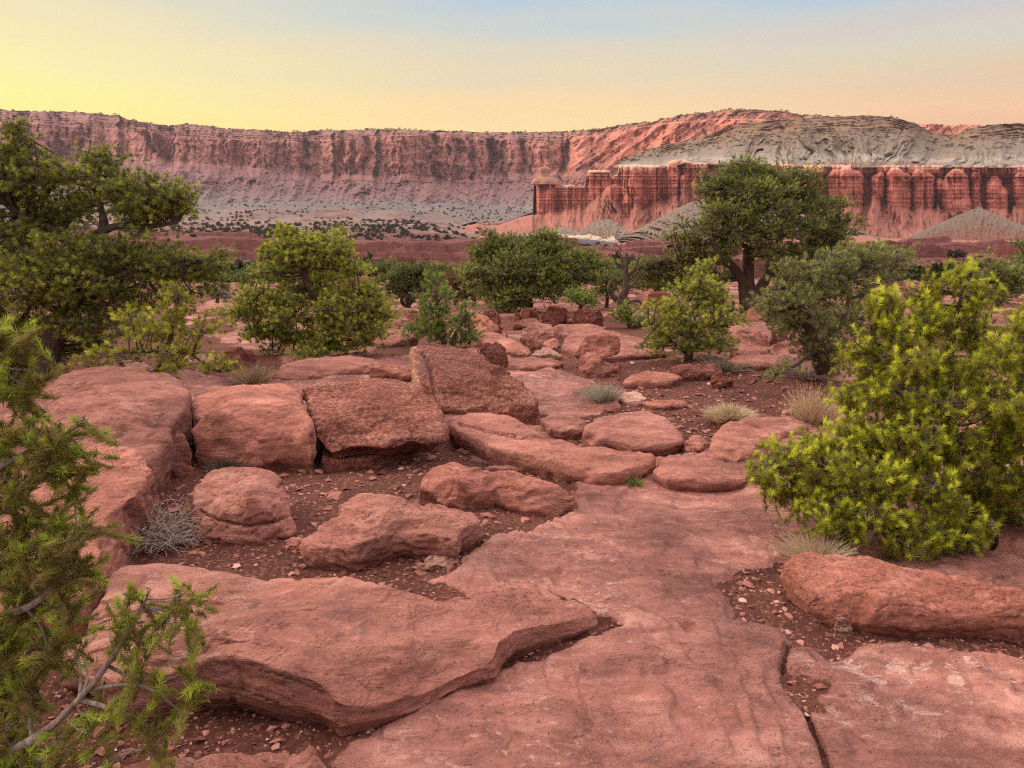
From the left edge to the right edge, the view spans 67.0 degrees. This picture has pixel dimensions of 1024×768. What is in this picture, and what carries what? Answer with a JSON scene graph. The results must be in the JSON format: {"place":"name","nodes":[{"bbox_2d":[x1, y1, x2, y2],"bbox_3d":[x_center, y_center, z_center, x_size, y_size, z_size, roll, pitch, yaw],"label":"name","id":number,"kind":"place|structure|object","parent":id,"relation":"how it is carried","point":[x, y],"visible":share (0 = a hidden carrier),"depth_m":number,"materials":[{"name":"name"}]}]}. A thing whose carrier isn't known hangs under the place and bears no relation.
{"place":"outdoors","nodes":[
{"label":"outdoors","id":0,"kind":"place"},
{"bbox_2d":[0,109,980,209],"bbox_3d":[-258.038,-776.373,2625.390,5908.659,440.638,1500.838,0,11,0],"label":"cliff","id":1,"kind":"structure","parent":0,"point":[407,161],"depth_m":2552.62,"materials":[{"name":"stone"}]},
{"bbox_2d":[7,108,1023,206],"bbox_3d":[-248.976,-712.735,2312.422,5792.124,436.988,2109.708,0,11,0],"label":"rim scrub","id":2,"kind":"object","parent":1,"relation":"on","point":[682,148],"visible":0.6,"depth_m":2258.00,"materials":[{"name":"plant"}]},
{"bbox_2d":[0,281,1023,767],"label":"ground","id":3,"kind":"structure","parent":0,"point":[682,665],"depth_m":3.10,"materials":[{"name":"stone"}]},
{"bbox_2d":[0,443,160,636],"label":"boulder","id":4,"kind":"object","parent":3,"relation":"on","point":[127,494],"visible":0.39,"depth_m":4.04,"materials":[{"name":"stone"}]},
{"bbox_2d":[0,310,220,767],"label":"pine tree","id":5,"kind":"object","parent":3,"relation":"on","point":[25,595],"visible":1,"depth_m":2.29,"materials":[{"name":"green plant"}]},
{"bbox_2d":[31,365,192,497],"bbox_3d":[-3.014,0.354,5.893,1.142,0.650,2.808,-6,12,-26],"label":"boulder","id":6,"kind":"object","parent":3,"relation":"on","point":[147,414],"visible":0.58,"depth_m":5.58,"materials":[{"name":"stone"}]},
{"bbox_2d":[0,113,237,375],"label":"pine tree","id":7,"kind":"object","parent":3,"relation":"on","point":[78,276],"visible":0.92,"depth_m":8.84,"materials":[{"name":"green plant"}]},
{"bbox_2d":[68,277,242,379],"bbox_3d":[-3.382,-0.493,7.492,1.894,1.106,0.771,3,12,16],"label":"pine tree","id":8,"kind":"object","parent":3,"relation":"on","point":[149,327],"visible":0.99,"depth_m":7.39,"materials":[{"name":"green plant"}]},
{"bbox_2d":[127,490,212,564],"bbox_3d":[-1.863,0.743,4.205,0.841,0.275,0.699,-10,15,-40],"label":"dead brush","id":9,"kind":"object","parent":3,"relation":"on","point":[155,539],"visible":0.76,"depth_m":4.13,"materials":[{"name":"plant"}]},
{"bbox_2d":[170,430,192,477],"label":"rock","id":10,"kind":"object","parent":3,"relation":"on","point":[182,466],"visible":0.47,"depth_m":5.38,"materials":[{"name":"stone"}]},
{"bbox_2d":[179,354,221,365],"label":"rock slab","id":11,"kind":"object","parent":3,"relation":"on","point":[197,362],"visible":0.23,"depth_m":9.95,"materials":[{"name":"stone"}]},
{"bbox_2d":[196,282,236,303],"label":"juniper bush","id":12,"kind":"object","parent":3,"relation":"on","point":[218,293],"visible":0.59,"depth_m":18.92,"materials":[{"name":"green plant"}]},
{"bbox_2d":[198,454,247,472],"bbox_3d":[-2.036,0.571,5.461,0.360,0.155,0.392,0,11,0],"label":"sage shrub","id":13,"kind":"object","parent":3,"relation":"on","point":[213,466],"visible":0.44,"depth_m":5.46,"materials":[{"name":"grey plant"}]},
{"bbox_2d":[124,745,326,767],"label":"rock slab","id":14,"kind":"object","parent":3,"relation":"on","point":[308,757],"visible":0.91,"depth_m":2.23,"materials":[{"name":"stone"}]},
{"bbox_2d":[222,347,256,365],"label":"boulder","id":15,"kind":"object","parent":3,"relation":"on","point":[241,355],"visible":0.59,"depth_m":9.95,"materials":[{"name":"red stone"}]},
{"bbox_2d":[191,467,296,545],"bbox_3d":[-1.551,0.739,4.433,0.529,0.395,0.752,-5,12,-23],"label":"boulder","id":16,"kind":"object","parent":3,"relation":"on","point":[250,506],"visible":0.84,"depth_m":4.25,"materials":[{"name":"stone"}]},
{"bbox_2d":[222,259,280,283],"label":"juniper tree","id":17,"kind":"object","parent":3,"relation":"on","point":[246,275],"visible":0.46,"depth_m":29.66,"materials":[{"name":"green plant"}]},
{"bbox_2d":[222,361,281,384],"bbox_3d":[-2.946,-0.131,8.767,0.694,0.297,0.679,0,11,0],"label":"grass tuft","id":18,"kind":"object","parent":3,"relation":"on","point":[257,377],"visible":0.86,"depth_m":8.72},
{"bbox_2d":[191,383,316,474],"bbox_3d":[-2.049,0.351,6.015,0.911,0.577,1.666,-4,12,-19],"label":"boulder","id":19,"kind":"object","parent":3,"relation":"on","point":[270,426],"visible":0.85,"depth_m":5.56,"materials":[{"name":"stone"}]},
{"bbox_2d":[283,537,301,551],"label":"rock","id":20,"kind":"object","parent":3,"relation":"on","point":[291,544],"visible":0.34,"depth_m":4.06,"materials":[{"name":"stone"}]},
{"bbox_2d":[208,219,404,360],"bbox_3d":[-2.836,-1.231,10.395,2.715,1.954,1.601,0,11,0],"label":"pine tree","id":21,"kind":"object","parent":3,"relation":"on","point":[326,319],"visible":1,"depth_m":10.44,"materials":[{"name":"green plant"}]},
{"bbox_2d":[272,356,384,380],"bbox_3d":[-2.220,-0.132,9.284,1.396,0.323,0.694,-7,13,-33],"label":"rock slab","id":22,"kind":"object","parent":3,"relation":"on","point":[309,368],"visible":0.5,"depth_m":9.14,"materials":[{"name":"stone"}]},
{"bbox_2d":[60,563,597,737],"bbox_3d":[-0.807,1.026,3.034,2.243,0.378,1.023,2,11,9],"label":"rock slab","id":23,"kind":"object","parent":3,"relation":"on","point":[344,656],"visible":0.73,"depth_m":2.82,"materials":[{"name":"stone"}]},
{"bbox_2d":[318,438,421,473],"bbox_3d":[-1.118,0.445,6.235,0.864,0.310,1.416,-3,12,-16],"label":"rock","id":24,"kind":"object","parent":3,"relation":"on","point":[329,464],"visible":0.22,"depth_m":5.58,"materials":[{"name":"stone"}]},
{"bbox_2d":[302,378,448,457],"bbox_3d":[-1.133,0.245,6.258,1.028,0.340,1.802,-4,12,-19],"label":"boulder","id":25,"kind":"object","parent":3,"relation":"on","point":[359,416],"visible":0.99,"depth_m":5.83,"materials":[{"name":"stone"}]},
{"bbox_2d":[356,255,401,276],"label":"juniper tree","id":26,"kind":"object","parent":3,"relation":"on","point":[381,267],"visible":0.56,"depth_m":29.58,"materials":[{"name":"green plant"}]},
{"bbox_2d":[370,364,411,381],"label":"rock slab","id":27,"kind":"object","parent":3,"relation":"on","point":[392,372],"visible":0.48,"depth_m":8.94,"materials":[{"name":"red stone"}]},
{"bbox_2d":[299,493,483,571],"bbox_3d":[-0.609,0.838,4.043,0.821,0.345,0.701,4,12,20],"label":"rock","id":28,"kind":"object","parent":3,"relation":"on","point":[360,532],"visible":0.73,"depth_m":3.94,"materials":[{"name":"stone"}]},
{"bbox_2d":[374,329,418,347],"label":"rock slab","id":29,"kind":"object","parent":3,"relation":"on","point":[395,340],"visible":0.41,"depth_m":11.85,"materials":[{"name":"stone"}]},
{"bbox_2d":[368,256,441,307],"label":"juniper tree","id":30,"kind":"object","parent":3,"relation":"on","point":[406,278],"visible":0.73,"depth_m":20.72,"materials":[{"name":"green plant"}]},
{"bbox_2d":[419,555,458,570],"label":"rock slab","id":31,"kind":"object","parent":3,"relation":"on","point":[432,562],"visible":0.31,"depth_m":3.83,"materials":[{"name":"stone"}]},
{"bbox_2d":[400,267,486,346],"bbox_3d":[-1.035,-1.143,11.651,1.338,1.248,0.770,0,11,0],"label":"juniper tree","id":32,"kind":"object","parent":3,"relation":"on","point":[436,327],"visible":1,"depth_m":11.58,"materials":[{"name":"green plant"}]},
{"bbox_2d":[422,268,474,305],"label":"dying juniper","id":33,"kind":"object","parent":3,"relation":"on","point":[451,278],"visible":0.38,"depth_m":19.82,"materials":[{"name":"green plant"}]},
{"bbox_2d":[441,256,482,306],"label":"juniper tree","id":34,"kind":"object","parent":3,"relation":"on","point":[465,296],"visible":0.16,"depth_m":20.71,"materials":[{"name":"green plant"}]},
{"bbox_2d":[409,343,538,425],"bbox_3d":[-0.509,0.024,7.679,0.995,0.629,2.120,-4,12,-20],"label":"boulder","id":35,"kind":"object","parent":3,"relation":"on","point":[455,381],"visible":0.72,"depth_m":7.33,"materials":[{"name":"stone"}]},
{"bbox_2d":[470,314,507,337],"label":"boulder","id":36,"kind":"object","parent":3,"relation":"on","point":[485,320],"visible":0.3,"depth_m":12.98,"materials":[{"name":"red stone"}]},
{"bbox_2d":[482,309,501,328],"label":"rock","id":37,"kind":"object","parent":3,"relation":"on","point":[493,315],"visible":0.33,"depth_m":13.99,"materials":[{"name":"stone"}]},
{"bbox_2d":[477,341,508,367],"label":"boulder","id":38,"kind":"object","parent":3,"relation":"on","point":[495,352],"visible":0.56,"depth_m":9.72,"materials":[{"name":"stone"}]},
{"bbox_2d":[419,462,573,516],"bbox_3d":[-0.115,0.713,4.736,0.979,0.337,0.349,5,12,22],"label":"rock","id":39,"kind":"object","parent":3,"relation":"on","point":[453,485],"visible":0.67,"depth_m":4.68,"materials":[{"name":"stone"}]},
{"bbox_2d":[477,332,530,357],"bbox_3d":[-0.168,-0.513,11.319,0.443,0.338,1.516,-5,12,-22],"label":"rock slab","id":40,"kind":"object","parent":3,"relation":"on","point":[513,348],"visible":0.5,"depth_m":11.08,"materials":[{"name":"stone"}]},
{"bbox_2d":[513,318,539,330],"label":"rock slab","id":41,"kind":"object","parent":3,"relation":"on","point":[520,324],"visible":0.5,"depth_m":14.46,"materials":[{"name":"stone"}]},
{"bbox_2d":[514,307,539,322],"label":"boulder","id":42,"kind":"object","parent":3,"relation":"on","point":[525,312],"visible":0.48,"depth_m":14.86,"materials":[{"name":"stone"}]},
{"bbox_2d":[453,222,616,312],"bbox_3d":[0.577,-2.621,17.688,3.868,2.181,2.002,0,11,0],"label":"juniper tree","id":43,"kind":"object","parent":3,"relation":"on","point":[544,262],"visible":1,"depth_m":17.49,"materials":[{"name":"green plant"}]},
{"bbox_2d":[507,356,563,370],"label":"rock slab","id":44,"kind":"object","parent":3,"relation":"on","point":[531,363],"visible":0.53,"depth_m":9.63,"materials":[{"name":"stone"}]},
{"bbox_2d":[520,323,555,345],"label":"rock slab","id":45,"kind":"object","parent":3,"relation":"on","point":[535,328],"visible":0.39,"depth_m":12.41,"materials":[{"name":"stone"}]},
{"bbox_2d":[526,332,554,350],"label":"rock","id":46,"kind":"object","parent":3,"relation":"on","point":[535,342],"visible":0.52,"depth_m":11.58,"materials":[{"name":"stone"}]},
{"bbox_2d":[531,347,561,359],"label":"rock","id":47,"kind":"object","parent":3,"relation":"on","point":[547,352],"visible":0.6,"depth_m":10.57,"materials":[{"name":"stone"}]},
{"bbox_2d":[448,412,655,485],"bbox_3d":[0.147,0.527,5.864,0.678,0.281,1.929,-10,15,-41],"label":"rock slab","id":48,"kind":"object","parent":3,"relation":"on","point":[493,439],"visible":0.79,"depth_m":5.56,"materials":[{"name":"stone"}]},
{"bbox_2d":[540,305,570,323],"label":"boulder","id":49,"kind":"object","parent":3,"relation":"on","point":[562,314],"visible":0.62,"depth_m":14.11,"materials":[{"name":"stone"}]},
{"bbox_2d":[540,414,586,440],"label":"rock slab","id":50,"kind":"object","parent":3,"relation":"on","point":[562,427],"visible":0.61,"depth_m":6.49,"materials":[{"name":"stone"}]},
{"bbox_2d":[554,323,604,338],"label":"rock slab","id":51,"kind":"object","parent":3,"relation":"on","point":[561,330],"visible":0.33,"depth_m":13.06,"materials":[{"name":"stone"}]},
{"bbox_2d":[562,284,601,309],"bbox_3d":[1.427,-1.770,15.940,0.892,0.616,0.752,0,11,0],"label":"juniper bush","id":52,"kind":"object","parent":3,"relation":"on","point":[579,297],"visible":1,"depth_m":15.89,"materials":[{"name":"green plant"}]},
{"bbox_2d":[569,308,603,326],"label":"boulder","id":53,"kind":"object","parent":3,"relation":"on","point":[585,316],"visible":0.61,"depth_m":14.44,"materials":[{"name":"stone"}]},
{"bbox_2d":[578,351,620,377],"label":"rock","id":54,"kind":"object","parent":3,"relation":"on","point":[592,365],"visible":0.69,"depth_m":9.36,"materials":[{"name":"red stone"}]},
{"bbox_2d":[574,334,620,357],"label":"boulder","id":55,"kind":"object","parent":54,"relation":"on","point":[602,346],"visible":0.87,"depth_m":9.91,"materials":[{"name":"red stone"}]},
{"bbox_2d":[575,381,627,402],"bbox_3d":[0.873,0.069,7.538,0.516,0.224,0.546,0,11,0],"label":"grass tuft","id":56,"kind":"object","parent":3,"relation":"on","point":[601,396],"visible":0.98,"depth_m":7.50,"materials":[{"name":"green plant"}]},
{"bbox_2d":[589,253,635,307],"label":"juniper tree","id":57,"kind":"object","parent":3,"relation":"on","point":[602,290],"visible":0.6,"depth_m":18.79,"materials":[{"name":"green plant"}]},
{"bbox_2d":[561,329,667,362],"bbox_3d":[1.419,-0.519,11.175,1.287,0.401,1.490,-5,12,-25],"label":"rock slab","id":58,"kind":"object","parent":3,"relation":"on","point":[572,343],"visible":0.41,"depth_m":11.03,"materials":[{"name":"stone"}]},
{"bbox_2d":[606,298,652,327],"bbox_3d":[2.248,-1.268,14.539,0.946,0.692,0.665,6,13,29],"label":"juniper bush","id":59,"kind":"object","parent":3,"relation":"on","point":[625,313],"visible":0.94,"depth_m":14.46,"materials":[{"name":"green plant"}]},
{"bbox_2d":[607,241,653,323],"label":"dead tree","id":60,"kind":"object","parent":3,"relation":"on","point":[626,287],"visible":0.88,"depth_m":15.08,"materials":[{"name":"wood"}]},
{"bbox_2d":[619,391,646,405],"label":"rock","id":61,"kind":"object","parent":3,"relation":"on","point":[634,398],"visible":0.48,"depth_m":7.58,"materials":[{"name":"stone"}]},
{"bbox_2d":[582,411,684,455],"bbox_3d":[0.950,0.449,6.189,0.802,0.320,0.740,0,11,0],"label":"rock slab","id":62,"kind":"object","parent":3,"relation":"on","point":[647,432],"visible":0.73,"depth_m":6.03,"materials":[{"name":"stone"}]},
{"bbox_2d":[622,370,681,388],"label":"rock slab","id":63,"kind":"object","parent":3,"relation":"on","point":[648,379],"visible":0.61,"depth_m":8.62,"materials":[{"name":"stone"}]},
{"bbox_2d":[641,292,678,302],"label":"rock slab","id":64,"kind":"object","parent":3,"relation":"on","point":[657,295],"visible":0.3,"depth_m":20.82,"materials":[{"name":"red stone"}]},
{"bbox_2d":[641,399,686,409],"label":"rock slab","id":65,"kind":"object","parent":3,"relation":"on","point":[671,404],"visible":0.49,"depth_m":7.44,"materials":[{"name":"stone"}]},
{"bbox_2d":[629,255,706,295],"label":"juniper tree","id":66,"kind":"object","parent":3,"relation":"on","point":[642,284],"visible":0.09,"depth_m":21.82,"materials":[{"name":"green plant"}]},
{"bbox_2d":[631,254,752,361],"bbox_3d":[2.471,-0.971,10.092,1.738,1.450,1.044,-2,11,-8],"label":"pine tree","id":67,"kind":"object","parent":3,"relation":"on","point":[692,323],"visible":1,"depth_m":10.09,"materials":[{"name":"green plant"}]},
{"bbox_2d":[669,363,721,381],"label":"boulder","id":68,"kind":"object","parent":3,"relation":"on","point":[693,372],"visible":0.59,"depth_m":9.05,"materials":[{"name":"stone"}]},
{"bbox_2d":[684,435,708,452],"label":"rock","id":69,"kind":"object","parent":3,"relation":"on","point":[696,443],"visible":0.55,"depth_m":5.91,"materials":[{"name":"stone"}]},
{"bbox_2d":[652,456,748,492],"bbox_3d":[1.264,0.654,5.284,0.635,0.227,0.476,0,11,0],"label":"rock slab","id":70,"kind":"object","parent":3,"relation":"on","point":[688,473],"visible":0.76,"depth_m":5.12,"materials":[{"name":"stone"}]},
{"bbox_2d":[710,371,733,388],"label":"rock","id":71,"kind":"object","parent":3,"relation":"on","point":[720,380],"visible":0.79,"depth_m":8.61,"materials":[{"name":"stone"}]},
{"bbox_2d":[692,356,756,372],"bbox_3d":[2.610,-0.240,9.597,0.861,0.195,0.866,0,11,0],"label":"dead brush","id":72,"kind":"object","parent":3,"relation":"on","point":[726,368],"visible":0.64,"depth_m":9.55,"materials":[{"name":"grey plant"}]},
{"bbox_2d":[700,401,759,424],"bbox_3d":[1.883,0.257,6.681,0.518,0.211,0.530,0,11,0],"label":"grass tuft","id":73,"kind":"object","parent":3,"relation":"on","point":[722,414],"visible":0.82,"depth_m":6.63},
{"bbox_2d":[620,153,870,316],"bbox_3d":[4.963,-2.981,16.180,5.339,3.602,2.377,0,11,0],"label":"juniper tree","id":74,"kind":"object","parent":3,"relation":"on","point":[735,187],"visible":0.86,"depth_m":15.91,"materials":[{"name":"green plant"}]},
{"bbox_2d":[727,328,768,351],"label":"boulder","id":75,"kind":"object","parent":3,"relation":"on","point":[749,337],"visible":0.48,"depth_m":11.45,"materials":[{"name":"stone"}]},
{"bbox_2d":[729,346,770,359],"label":"rock slab","id":76,"kind":"object","parent":3,"relation":"on","point":[748,350],"visible":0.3,"depth_m":10.40,"materials":[{"name":"stone"}]},
{"bbox_2d":[727,354,782,370],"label":"rock slab","id":77,"kind":"object","parent":3,"relation":"on","point":[760,364],"visible":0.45,"depth_m":9.74,"materials":[{"name":"stone"}]},
{"bbox_2d":[741,304,773,322],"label":"rock slab","id":78,"kind":"object","parent":3,"relation":"on","point":[751,314],"visible":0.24,"depth_m":15.33,"materials":[{"name":"red stone"}]},
{"bbox_2d":[708,416,808,461],"bbox_3d":[1.852,0.475,6.072,1.191,0.303,0.497,-10,15,-41],"label":"rock slab","id":79,"kind":"object","parent":3,"relation":"on","point":[732,441],"visible":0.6,"depth_m":5.99,"materials":[{"name":"stone"}]},
{"bbox_2d":[769,328,795,346],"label":"boulder","id":80,"kind":"object","parent":3,"relation":"on","point":[775,339],"visible":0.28,"depth_m":11.81,"materials":[{"name":"stone"}]},
{"bbox_2d":[769,340,804,354],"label":"boulder","id":81,"kind":"object","parent":3,"relation":"on","point":[780,347],"visible":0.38,"depth_m":10.50,"materials":[{"name":"stone"}]},
{"bbox_2d":[765,357,850,380],"bbox_3d":[3.451,-0.176,9.075,1.013,0.237,0.994,0,11,0],"label":"dead brush","id":82,"kind":"object","parent":3,"relation":"on","point":[805,375],"visible":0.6,"depth_m":9.01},
{"bbox_2d":[765,524,860,561],"bbox_3d":[1.524,0.835,3.912,0.467,0.169,0.475,0,11,0],"label":"grass tuft","id":83,"kind":"object","parent":3,"relation":"on","point":[800,548],"visible":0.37,"depth_m":3.94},
{"bbox_2d":[779,379,851,425],"bbox_3d":[2.645,0.162,6.713,0.659,0.407,0.667,0,11,0],"label":"grass tuft","id":84,"kind":"object","parent":3,"relation":"on","point":[808,412],"visible":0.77,"depth_m":6.67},
{"bbox_2d":[807,597,826,623],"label":"rock","id":85,"kind":"object","parent":3,"relation":"on","point":[813,616],"visible":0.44,"depth_m":3.31,"materials":[{"name":"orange stone"}]},
{"bbox_2d":[742,235,920,382],"bbox_3d":[3.601,-0.841,8.568,2.342,1.612,1.065,-4,12,-20],"label":"pine tree","id":86,"kind":"object","parent":3,"relation":"on","point":[785,306],"visible":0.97,"depth_m":8.47,"materials":[{"name":"green plant"}]},
{"bbox_2d":[833,615,852,637],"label":"rock","id":87,"kind":"object","parent":3,"relation":"on","point":[842,628],"visible":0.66,"depth_m":3.18,"materials":[{"name":"stone"}]},
{"bbox_2d":[742,253,1023,566],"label":"pine tree","id":88,"kind":"object","parent":3,"relation":"on","point":[821,461],"visible":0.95,"depth_m":4.13,"materials":[{"name":"green plant"}]},
{"bbox_2d":[837,236,934,352],"bbox_3d":[5.087,-1.134,10.760,1.290,1.847,1.316,6,12,26],"label":"pine tree","id":89,"kind":"object","parent":3,"relation":"on","point":[885,277],"visible":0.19,"depth_m":10.47,"materials":[{"name":"green plant"}]},
{"bbox_2d":[780,550,1023,642],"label":"boulder","id":90,"kind":"object","parent":3,"relation":"on","point":[868,594],"visible":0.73,"depth_m":3.22,"materials":[{"name":"red stone"}]},
{"bbox_2d":[923,261,973,283],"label":"valley juniper","id":91,"kind":"object","parent":3,"relation":"on","point":[938,269],"visible":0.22,"depth_m":44.56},
{"bbox_2d":[971,292,1023,527],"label":"pine tree","id":92,"kind":"object","parent":3,"relation":"on","point":[1012,441],"visible":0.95,"depth_m":4.05,"materials":[{"name":"green plant"}]},
{"bbox_2d":[972,246,1023,310],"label":"juniper tree","id":93,"kind":"object","parent":3,"relation":"on","point":[1012,277],"visible":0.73,"depth_m":16.77,"materials":[{"name":"green plant"}]},
{"bbox_2d":[995,237,1023,296],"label":"juniper tree","id":94,"kind":"object","parent":3,"relation":"on","point":[1017,242],"visible":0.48,"depth_m":19.66,"materials":[{"name":"green plant"}]},
{"bbox_2d":[0,201,1023,281],"bbox_3d":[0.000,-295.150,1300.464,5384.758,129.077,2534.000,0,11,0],"label":"valley floor","id":95,"kind":"structure","parent":0,"point":[407,248],"depth_m":523.65,"materials":[{"name":"soil"}]},
{"bbox_2d":[0,201,875,246],"bbox_3d":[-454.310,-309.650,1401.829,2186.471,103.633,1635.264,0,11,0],"label":"valley scrub","id":96,"kind":"object","parent":95,"relation":"on","point":[387,229],"visible":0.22,"depth_m":883.18,"materials":[{"name":"plant"}]},
{"bbox_2d":[13,233,1008,292],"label":"rubble","id":97,"kind":"object","parent":95,"relation":"on","point":[771,284],"visible":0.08,"depth_m":33.59,"materials":[{"name":"stone"}]},
{"bbox_2d":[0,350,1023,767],"bbox_3d":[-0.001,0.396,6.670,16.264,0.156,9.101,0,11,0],"label":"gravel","id":98,"kind":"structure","parent":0,"point":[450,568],"depth_m":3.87,"materials":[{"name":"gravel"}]},
{"bbox_2d":[0,0,1023,132],"label":"sky","id":99,"kind":"structure","parent":0,"point":[481,66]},
{"bbox_2d":[508,234,618,245],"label":"road","id":100,"kind":"structure","parent":0,"point":[587,241],"depth_m":731.43,"materials":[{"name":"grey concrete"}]},
{"bbox_2d":[526,232,619,242],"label":"road cut bank","id":101,"kind":"structure","parent":0,"point":[611,238],"depth_m":799.47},
{"bbox_2d":[576,219,629,238],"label":"grey knoll","id":102,"kind":"structure","parent":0,"point":[606,228],"depth_m":889.43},
{"bbox_2d":[459,160,1023,238],"bbox_3d":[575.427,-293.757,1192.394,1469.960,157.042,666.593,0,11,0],"label":"mesa","id":103,"kind":"structure","parent":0,"point":[899,202],"depth_m":1160.30,"materials":[{"name":"stone"}]},
{"bbox_2d":[531,167,558,184],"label":"rock chimney","id":104,"kind":"object","parent":103,"relation":"on","point":[544,177],"visible":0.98,"depth_m":1174.47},
{"bbox_2d":[616,196,876,243],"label":"striped slope","id":105,"kind":"structure","parent":0,"point":[650,231],"depth_m":883.31,"materials":[{"name":"stone"}]},
{"bbox_2d":[613,115,1023,168],"bbox_3d":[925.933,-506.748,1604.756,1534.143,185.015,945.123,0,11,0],"label":"grey hill","id":106,"kind":"structure","parent":0,"point":[859,148],"depth_m":1395.93,"materials":[{"name":"stone"}]},
{"bbox_2d":[783,236,1020,242],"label":"red bench","id":107,"kind":"object","parent":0,"point":[862,239],"visible":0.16,"depth_m":771.60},
{"bbox_2d":[906,207,1023,240],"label":"pyramid hill","id":108,"kind":"structure","parent":0,"point":[979,224],"depth_m":868.67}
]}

